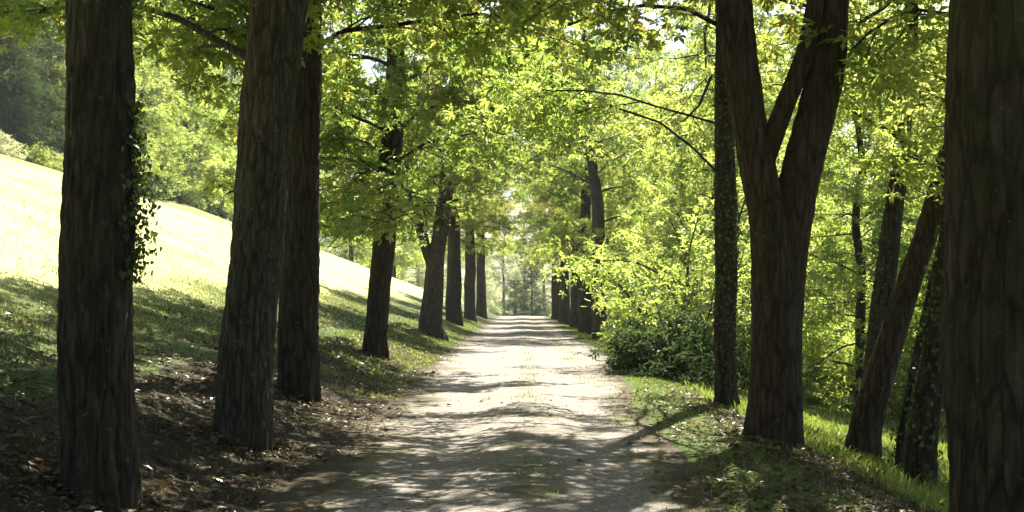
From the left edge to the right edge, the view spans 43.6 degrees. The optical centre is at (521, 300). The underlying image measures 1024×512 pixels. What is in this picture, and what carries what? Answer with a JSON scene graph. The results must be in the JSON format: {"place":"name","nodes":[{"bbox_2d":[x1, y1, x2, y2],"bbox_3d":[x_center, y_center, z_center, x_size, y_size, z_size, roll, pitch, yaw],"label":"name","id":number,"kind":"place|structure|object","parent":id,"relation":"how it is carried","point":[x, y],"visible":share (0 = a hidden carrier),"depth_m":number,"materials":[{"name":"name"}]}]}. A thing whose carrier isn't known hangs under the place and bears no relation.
{"place":"outdoors","nodes":[
{"label":"outdoors","id":0,"kind":"place"},
{"bbox_2d":[0,154,946,511],"bbox_3d":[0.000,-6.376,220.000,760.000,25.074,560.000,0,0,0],"label":"ground","id":1,"kind":"structure","parent":0,"point":[342,274],"depth_m":16.61,"materials":[{"name":"green plant"}]},
{"bbox_2d":[0,129,27,159],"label":"undergrowth bush","id":2,"kind":"object","parent":1,"relation":"on","point":[7,150],"visible":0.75,"depth_m":73.90,"materials":[{"name":"green plant"}]},
{"bbox_2d":[0,34,33,124],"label":"woodland tree","id":3,"kind":"object","parent":1,"relation":"on","point":[6,76],"visible":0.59,"depth_m":80.12,"materials":[{"name":"green plant"}]},
{"bbox_2d":[1,28,56,135],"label":"woodland tree","id":4,"kind":"object","parent":1,"relation":"on","point":[42,50],"visible":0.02,"depth_m":101.73,"materials":[{"name":"green plant"}]},
{"bbox_2d":[0,0,65,161],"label":"woodland tree","id":5,"kind":"object","parent":1,"relation":"on","point":[30,83],"visible":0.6,"depth_m":81.52,"materials":[{"name":"green plant"}]},
{"bbox_2d":[0,0,65,158],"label":"woodland tree","id":6,"kind":"object","parent":1,"relation":"on","point":[60,145],"visible":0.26,"depth_m":87.35,"materials":[{"name":"green plant"}]},
{"bbox_2d":[0,13,65,161],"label":"woodland tree","id":7,"kind":"object","parent":1,"relation":"on","point":[49,56],"visible":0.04,"depth_m":92.60,"materials":[{"name":"green plant"}]},
{"bbox_2d":[1,0,65,160],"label":"woodland tree","id":8,"kind":"object","parent":1,"relation":"on","point":[58,79],"visible":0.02,"depth_m":101.02,"materials":[{"name":"green plant"}]},
{"bbox_2d":[18,141,62,170],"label":"undergrowth bush","id":9,"kind":"object","parent":1,"relation":"on","point":[42,160],"visible":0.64,"depth_m":79.61,"materials":[{"name":"green plant"}]},
{"bbox_2d":[27,0,64,141],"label":"woodland tree","id":10,"kind":"object","parent":1,"relation":"on","point":[61,100],"visible":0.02,"depth_m":108.25,"materials":[{"name":"green plant"}]},
{"bbox_2d":[42,146,63,171],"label":"undergrowth bush","id":11,"kind":"object","parent":1,"relation":"on","point":[60,154],"visible":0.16,"depth_m":84.59,"materials":[{"name":"green plant"}]},
{"bbox_2d":[32,15,159,172],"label":"woodland tree","id":12,"kind":"object","parent":1,"relation":"on","point":[61,69],"visible":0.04,"depth_m":91.97,"materials":[{"name":"green plant"}]},
{"bbox_2d":[44,15,152,145],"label":"woodland tree","id":13,"kind":"object","parent":1,"relation":"on","point":[57,97],"depth_m":121.19,"materials":[{"name":"green plant"}]},
{"bbox_2d":[38,1,204,174],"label":"woodland tree","id":14,"kind":"object","parent":1,"relation":"on","point":[191,155],"visible":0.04,"depth_m":111.24,"materials":[{"name":"green plant"}]},
{"bbox_2d":[140,172,166,201],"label":"undergrowth bush","id":15,"kind":"object","parent":1,"relation":"on","point":[159,186],"visible":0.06,"depth_m":98.96,"materials":[{"name":"green plant"}]},
{"bbox_2d":[132,17,180,192],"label":"woodland tree","id":16,"kind":"object","parent":1,"relation":"on","point":[151,139],"visible":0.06,"depth_m":99.29,"materials":[{"name":"green plant"}]},
{"bbox_2d":[141,169,178,200],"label":"undergrowth bush","id":17,"kind":"object","parent":1,"relation":"on","point":[165,191],"visible":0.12,"depth_m":102.78,"materials":[{"name":"green plant"}]},
{"bbox_2d":[135,0,190,178],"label":"woodland tree","id":18,"kind":"object","parent":1,"relation":"on","point":[171,143],"visible":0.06,"depth_m":109.20,"materials":[{"name":"green plant"}]},
{"bbox_2d":[133,0,201,203],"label":"woodland tree","id":19,"kind":"object","parent":1,"relation":"on","point":[162,77],"visible":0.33,"depth_m":104.90,"materials":[{"name":"green plant"}]},
{"bbox_2d":[159,168,205,205],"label":"undergrowth bush","id":20,"kind":"object","parent":1,"relation":"on","point":[181,198],"visible":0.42,"depth_m":108.30,"materials":[{"name":"green plant"}]},
{"bbox_2d":[144,0,228,197],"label":"woodland tree","id":21,"kind":"object","parent":1,"relation":"on","point":[173,85],"visible":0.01,"depth_m":131.81,"materials":[{"name":"green plant"}]},
{"bbox_2d":[176,175,201,204],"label":"undergrowth bush","id":22,"kind":"object","parent":1,"relation":"on","point":[191,194],"visible":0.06,"depth_m":111.86,"materials":[{"name":"green plant"}]},
{"bbox_2d":[145,0,238,220],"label":"woodland tree","id":23,"kind":"object","parent":1,"relation":"on","point":[204,108],"visible":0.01,"depth_m":145.31,"materials":[{"name":"green plant"}]},
{"bbox_2d":[152,16,235,207],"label":"woodland tree","id":24,"kind":"object","parent":1,"relation":"on","point":[201,175],"visible":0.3,"depth_m":115.44,"materials":[{"name":"green plant"}]},
{"bbox_2d":[153,15,236,215],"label":"woodland tree","id":25,"kind":"object","parent":1,"relation":"on","point":[206,149],"visible":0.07,"depth_m":121.45,"materials":[{"name":"green plant"}]},
{"bbox_2d":[166,48,236,218],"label":"woodland tree","id":26,"kind":"object","parent":1,"relation":"on","point":[231,161],"visible":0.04,"depth_m":128.11,"materials":[{"name":"green plant"}]},
{"bbox_2d":[0,173,416,380],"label":"meadow grass","id":27,"kind":"structure","parent":1,"relation":"on","point":[332,305],"depth_m":25.16,"materials":[{"name":"green plant"}]},
{"bbox_2d":[197,194,232,218],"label":"undergrowth bush","id":28,"kind":"object","parent":1,"relation":"on","point":[219,210],"visible":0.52,"depth_m":122.05,"materials":[{"name":"green plant"}]},
{"bbox_2d":[203,34,244,221],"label":"woodland tree","id":29,"kind":"object","parent":1,"relation":"on","point":[236,79],"visible":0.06,"depth_m":136.03,"materials":[{"name":"green plant"}]},
{"bbox_2d":[216,64,242,218],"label":"woodland tree","id":30,"kind":"object","parent":1,"relation":"on","point":[228,75],"visible":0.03,"depth_m":148.84,"materials":[{"name":"green plant"}]},
{"bbox_2d":[0,0,642,451],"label":"avenue tree","id":31,"kind":"object","parent":1,"relation":"on","point":[274,44],"visible":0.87,"depth_m":12.74,"materials":[{"name":"brown plant"}]},
{"bbox_2d":[319,47,337,241],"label":"woodland tree","id":32,"kind":"object","parent":1,"relation":"on","point":[323,176],"depth_m":158.40,"materials":[{"name":"green plant"}]},
{"bbox_2d":[27,0,643,403],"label":"avenue tree","id":33,"kind":"object","parent":1,"relation":"on","point":[298,359],"visible":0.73,"depth_m":17.42,"materials":[{"name":"green plant"}]},
{"bbox_2d":[319,122,371,264],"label":"woodland tree","id":34,"kind":"object","parent":1,"relation":"on","point":[346,252],"visible":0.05,"depth_m":174.00,"materials":[{"name":"green plant"}]},
{"bbox_2d":[56,0,648,510],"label":"avenue tree","id":35,"kind":"object","parent":1,"relation":"on","point":[102,248],"visible":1,"depth_m":8.72,"materials":[{"name":"brown plant"}]},
{"bbox_2d":[320,96,396,267],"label":"woodland tree","id":36,"kind":"object","parent":1,"relation":"on","point":[352,247],"visible":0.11,"depth_m":149.71,"materials":[{"name":"green plant"}]},
{"bbox_2d":[348,151,413,279],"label":"woodland tree","id":37,"kind":"object","parent":1,"relation":"on","point":[396,261],"depth_m":200.06,"materials":[{"name":"green plant"}]},
{"bbox_2d":[354,151,444,278],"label":"woodland tree","id":38,"kind":"object","parent":1,"relation":"on","point":[417,258],"visible":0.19,"depth_m":138.87,"materials":[{"name":"green plant"}]},
{"bbox_2d":[160,0,639,359],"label":"avenue tree","id":39,"kind":"object","parent":1,"relation":"on","point":[379,203],"visible":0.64,"depth_m":27.55,"materials":[{"name":"green plant"}]},
{"bbox_2d":[396,200,433,288],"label":"woodland tree","id":40,"kind":"object","parent":1,"relation":"on","point":[418,277],"visible":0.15,"depth_m":182.88,"materials":[{"name":"green plant"}]},
{"bbox_2d":[323,0,556,341],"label":"avenue tree","id":41,"kind":"object","parent":1,"relation":"on","point":[430,322],"visible":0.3,"depth_m":45.72,"materials":[{"name":"green plant"}]},
{"bbox_2d":[428,236,464,303],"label":"woodland tree","id":42,"kind":"object","parent":1,"relation":"on","point":[445,274],"visible":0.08,"depth_m":171.86,"materials":[{"name":"green plant"}]},
{"bbox_2d":[367,8,550,326],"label":"avenue tree","id":43,"kind":"object","parent":1,"relation":"on","point":[453,310],"visible":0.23,"depth_m":65.68,"materials":[{"name":"green plant"}]},
{"bbox_2d":[401,83,529,321],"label":"avenue tree","id":44,"kind":"object","parent":1,"relation":"on","point":[469,291],"visible":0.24,"depth_m":81.71,"materials":[{"name":"green plant"}]},
{"bbox_2d":[0,314,943,511],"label":"verge grass","id":45,"kind":"structure","parent":1,"relation":"on","point":[434,349],"depth_m":22.93,"materials":[{"name":"green plant"}]},
{"bbox_2d":[0,301,947,511],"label":"leaf litter","id":46,"kind":"object","parent":1,"relation":"on","point":[279,447],"visible":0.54,"depth_m":12.59,"materials":[{"name":"brown plant"}]},
{"bbox_2d":[425,131,527,319],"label":"avenue tree","id":47,"kind":"object","parent":1,"relation":"on","point":[481,307],"visible":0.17,"depth_m":99.70,"materials":[{"name":"green plant"}]},
{"bbox_2d":[461,196,502,306],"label":"woodland tree","id":48,"kind":"object","parent":1,"relation":"on","point":[487,278],"visible":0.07,"depth_m":222.12,"materials":[{"name":"green plant"}]},
{"bbox_2d":[464,232,502,313],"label":"woodland tree","id":49,"kind":"object","parent":1,"relation":"on","point":[495,296],"visible":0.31,"depth_m":189.95,"materials":[{"name":"green plant"}]},
{"bbox_2d":[248,316,731,511],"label":"gravel lane","id":50,"kind":"structure","parent":1,"relation":"on","point":[432,451],"depth_m":13.81,"materials":[{"name":"beige gravel"}]},
{"bbox_2d":[485,204,530,315],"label":"woodland tree","id":51,"kind":"object","parent":1,"relation":"on","point":[507,262],"visible":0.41,"depth_m":214.62,"materials":[{"name":"green plant"}]},
{"bbox_2d":[500,273,528,315],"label":"woodland tree","id":52,"kind":"object","parent":1,"relation":"on","point":[513,305],"visible":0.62,"depth_m":170.79,"materials":[{"name":"green plant"}]},
{"bbox_2d":[500,202,550,313],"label":"woodland tree","id":53,"kind":"object","parent":1,"relation":"on","point":[517,263],"visible":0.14,"depth_m":249.05,"materials":[{"name":"green plant"}]},
{"bbox_2d":[513,260,549,315],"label":"woodland tree","id":54,"kind":"object","parent":1,"relation":"on","point":[535,311],"visible":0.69,"depth_m":162.63,"materials":[{"name":"green plant"}]},
{"bbox_2d":[509,205,559,316],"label":"woodland tree","id":55,"kind":"object","parent":1,"relation":"on","point":[544,286],"visible":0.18,"depth_m":224.43,"materials":[{"name":"green plant"}]},
{"bbox_2d":[503,147,570,319],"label":"avenue tree","id":56,"kind":"object","parent":1,"relation":"on","point":[554,298],"visible":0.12,"depth_m":115.65,"materials":[{"name":"green plant"}]},
{"bbox_2d":[546,213,570,310],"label":"woodland tree","id":57,"kind":"object","parent":1,"relation":"on","point":[550,285],"depth_m":227.40,"materials":[{"name":"green plant"}]},
{"bbox_2d":[547,260,570,316],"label":"woodland tree","id":58,"kind":"object","parent":1,"relation":"on","point":[550,289],"visible":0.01,"depth_m":184.69,"materials":[{"name":"green plant"}]},
{"bbox_2d":[509,109,622,323],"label":"avenue tree","id":59,"kind":"object","parent":1,"relation":"on","point":[564,310],"visible":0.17,"depth_m":97.62,"materials":[{"name":"green plant"}]},
{"bbox_2d":[511,87,655,327],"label":"avenue tree","id":60,"kind":"object","parent":1,"relation":"on","point":[573,321],"visible":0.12,"depth_m":81.65,"materials":[{"name":"green plant"}]},
{"bbox_2d":[485,0,683,338],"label":"avenue tree","id":61,"kind":"object","parent":1,"relation":"on","point":[596,222],"visible":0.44,"depth_m":56.81,"materials":[{"name":"green plant"}]},
{"bbox_2d":[511,19,677,334],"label":"avenue tree","id":62,"kind":"object","parent":1,"relation":"on","point":[582,203],"visible":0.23,"depth_m":68.65,"materials":[{"name":"green plant"}]},
{"bbox_2d":[556,75,665,303],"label":"woodland tree","id":63,"kind":"object","parent":1,"relation":"on","point":[614,181],"visible":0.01,"depth_m":107.50,"materials":[{"name":"green plant"}]},
{"bbox_2d":[607,285,639,321],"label":"undergrowth bush","id":64,"kind":"object","parent":1,"relation":"on","point":[608,316],"depth_m":78.67,"materials":[{"name":"green plant"}]},
{"bbox_2d":[411,0,848,447],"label":"avenue tree","id":65,"kind":"object","parent":1,"relation":"on","point":[781,209],"visible":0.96,"depth_m":15.01,"materials":[{"name":"brown plant"}]},
{"bbox_2d":[603,95,689,317],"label":"woodland tree","id":66,"kind":"object","parent":1,"relation":"on","point":[630,216],"visible":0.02,"depth_m":90.87,"materials":[{"name":"green plant"}]},
{"bbox_2d":[590,35,712,318],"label":"woodland tree","id":67,"kind":"object","parent":1,"relation":"on","point":[644,76],"visible":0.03,"depth_m":80.33,"materials":[{"name":"green plant"}]},
{"bbox_2d":[574,270,750,394],"bbox_3d":[3.598,1.070,28.045,3.968,3.536,4.828,0,0,-31],"label":"hazel bush","id":68,"kind":"object","parent":1,"relation":"on","point":[670,359],"visible":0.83,"depth_m":27.64,"materials":[{"name":"green plant"}]},
{"bbox_2d":[583,187,750,341],"bbox_3d":[5.449,-0.373,41.021,7.172,6.999,6.755,0,0,0],"label":"hazel bush","id":69,"kind":"object","parent":1,"relation":"on","point":[672,239],"visible":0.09,"depth_m":41.87,"materials":[{"name":"green plant"}]},
{"bbox_2d":[519,150,823,392],"bbox_3d":[3.664,-0.542,31.084,7.236,6.305,6.161,0,0,32],"label":"hazel bush","id":70,"kind":"object","parent":1,"relation":"on","point":[685,287],"visible":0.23,"depth_m":30.47,"materials":[{"name":"green plant"}]},
{"bbox_2d":[605,36,739,323],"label":"woodland tree","id":71,"kind":"object","parent":1,"relation":"on","point":[676,181],"visible":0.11,"depth_m":68.30,"materials":[{"name":"green plant"}]},
{"bbox_2d":[436,0,937,407],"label":"avenue tree","id":72,"kind":"object","parent":1,"relation":"on","point":[726,382],"visible":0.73,"depth_m":20.95,"materials":[{"name":"green plant"}]},
{"bbox_2d":[666,92,712,264],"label":"woodland tree","id":73,"kind":"object","parent":1,"relation":"on","point":[699,180],"depth_m":92.43,"materials":[{"name":"green plant"}]},
{"bbox_2d":[591,0,850,343],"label":"woodland tree","id":74,"kind":"object","parent":1,"relation":"on","point":[769,100],"visible":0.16,"depth_m":49.18,"materials":[{"name":"green plant"}]},
{"bbox_2d":[633,11,820,292],"bbox_3d":[9.113,-4.119,58.092,8.365,18.308,8.195,0,0,-31],"label":"woodland tree","id":75,"kind":"object","parent":1,"relation":"on","point":[694,191],"visible":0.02,"depth_m":57.60,"materials":[{"name":"green plant"}]},
{"bbox_2d":[694,91,791,267],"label":"woodland tree","id":76,"kind":"object","parent":1,"relation":"on","point":[741,198],"depth_m":75.46,"materials":[{"name":"green plant"}]},
{"bbox_2d":[597,338,948,511],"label":"slope grass","id":77,"kind":"structure","parent":1,"relation":"on","point":[816,425],"depth_m":16.21,"materials":[{"name":"green plant"}]},
{"bbox_2d":[743,269,853,368],"bbox_3d":[8.217,1.155,43.254,7.752,5.083,6.401,0,0,-18],"label":"undergrowth bush","id":78,"kind":"object","parent":1,"relation":"on","point":[837,332],"depth_m":43.45,"materials":[{"name":"green plant"}]},
{"bbox_2d":[735,7,876,327],"bbox_3d":[13.019,-4.489,59.324,8.873,19.088,10.647,0,0,-22],"label":"woodland tree","id":79,"kind":"object","parent":1,"relation":"on","point":[770,33],"visible":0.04,"depth_m":58.74,"materials":[{"name":"green plant"}]},
{"bbox_2d":[741,27,870,325],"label":"woodland tree","id":80,"kind":"object","parent":1,"relation":"on","point":[777,68],"visible":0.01,"depth_m":76.98,"materials":[{"name":"green plant"}]},
{"bbox_2d":[742,292,903,407],"bbox_3d":[8.168,1.173,37.331,6.081,4.829,7.365,0,0,-31],"label":"undergrowth bush","id":81,"kind":"object","parent":1,"relation":"on","point":[832,376],"visible":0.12,"depth_m":35.84,"materials":[{"name":"green plant"}]},
{"bbox_2d":[806,277,851,370],"bbox_3d":[10.807,1.487,52.089,7.949,5.212,6.563,0,0,-36],"label":"undergrowth bush","id":82,"kind":"object","parent":1,"relation":"on","point":[840,334],"depth_m":52.23,"materials":[{"name":"green plant"}]},
{"bbox_2d":[711,0,948,390],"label":"slope tree","id":83,"kind":"object","parent":1,"relation":"on","point":[886,264],"visible":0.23,"depth_m":22.41,"materials":[{"name":"green plant"}]},
{"bbox_2d":[766,0,947,461],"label":"leaning tree","id":84,"kind":"object","parent":1,"relation":"on","point":[865,431],"visible":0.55,"depth_m":16.38,"materials":[{"name":"brown plant"}]},
{"bbox_2d":[780,0,943,418],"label":"woodland tree","id":85,"kind":"object","parent":1,"relation":"on","point":[861,285],"visible":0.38,"depth_m":34.86,"materials":[{"name":"green plant"}]},
{"bbox_2d":[793,0,948,485],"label":"slope tree","id":86,"kind":"object","parent":1,"relation":"on","point":[923,428],"visible":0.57,"depth_m":13.64,"materials":[{"name":"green plant"}]},
{"bbox_2d":[806,0,948,331],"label":"woodland tree","id":87,"kind":"object","parent":1,"relation":"on","point":[907,219],"visible":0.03,"depth_m":57.81,"materials":[{"name":"green plant"}]},
{"bbox_2d":[837,300,917,371],"bbox_3d":[14.310,2.022,54.224,5.874,4.665,7.115,0,0,-9],"label":"undergrowth bush","id":88,"kind":"object","parent":1,"relation":"on","point":[852,327],"depth_m":53.06,"materials":[{"name":"green plant"}]},
{"bbox_2d":[816,304,944,417],"bbox_3d":[10.741,1.915,37.852,4.797,3.809,5.809,0,0,45],"label":"undergrowth bush","id":89,"kind":"object","parent":1,"relation":"on","point":[851,367],"visible":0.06,"depth_m":36.62,"materials":[{"name":"green plant"}]},
{"bbox_2d":[827,11,948,430],"bbox_3d":[11.395,-1.788,33.720,5.681,12.221,6.816,0,0,-18],"label":"woodland tree","id":90,"kind":"object","parent":1,"relation":"on","point":[901,367],"visible":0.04,"depth_m":33.69,"materials":[{"name":"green plant"}]},
{"bbox_2d":[839,40,946,470],"bbox_3d":[5.475,-0.452,15.721,2.720,5.962,3.245,0,0,42],"label":"slope sapling","id":91,"kind":"object","parent":1,"relation":"on","point":[908,173],"visible":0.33,"depth_m":15.78,"materials":[{"name":"green plant"}]},
{"bbox_2d":[842,2,947,320],"bbox_3d":[19.672,-4.678,61.362,11.384,20.410,9.488,0,0,-30],"label":"woodland tree","id":92,"kind":"object","parent":1,"relation":"on","point":[869,259],"depth_m":60.55,"materials":[{"name":"green plant"}]},
{"bbox_2d":[866,45,942,322],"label":"woodland tree","id":93,"kind":"object","parent":1,"relation":"on","point":[923,197],"depth_m":76.72,"materials":[{"name":"green plant"}]},
{"bbox_2d":[893,388,946,427],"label":"undergrowth bush","id":94,"kind":"object","parent":1,"relation":"on","point":[941,409],"depth_m":34.70,"materials":[{"name":"green plant"}]},
{"bbox_2d":[939,0,1023,511],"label":"avenue tree","id":95,"kind":"object","parent":1,"relation":"on","point":[981,341],"visible":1,"depth_m":8.04,"materials":[{"name":"brown plant"}]},
{"bbox_2d":[40,0,948,310],"label":"sky","id":96,"kind":"structure","parent":0,"point":[649,15],"materials":[{"name":"white"}]}
]}

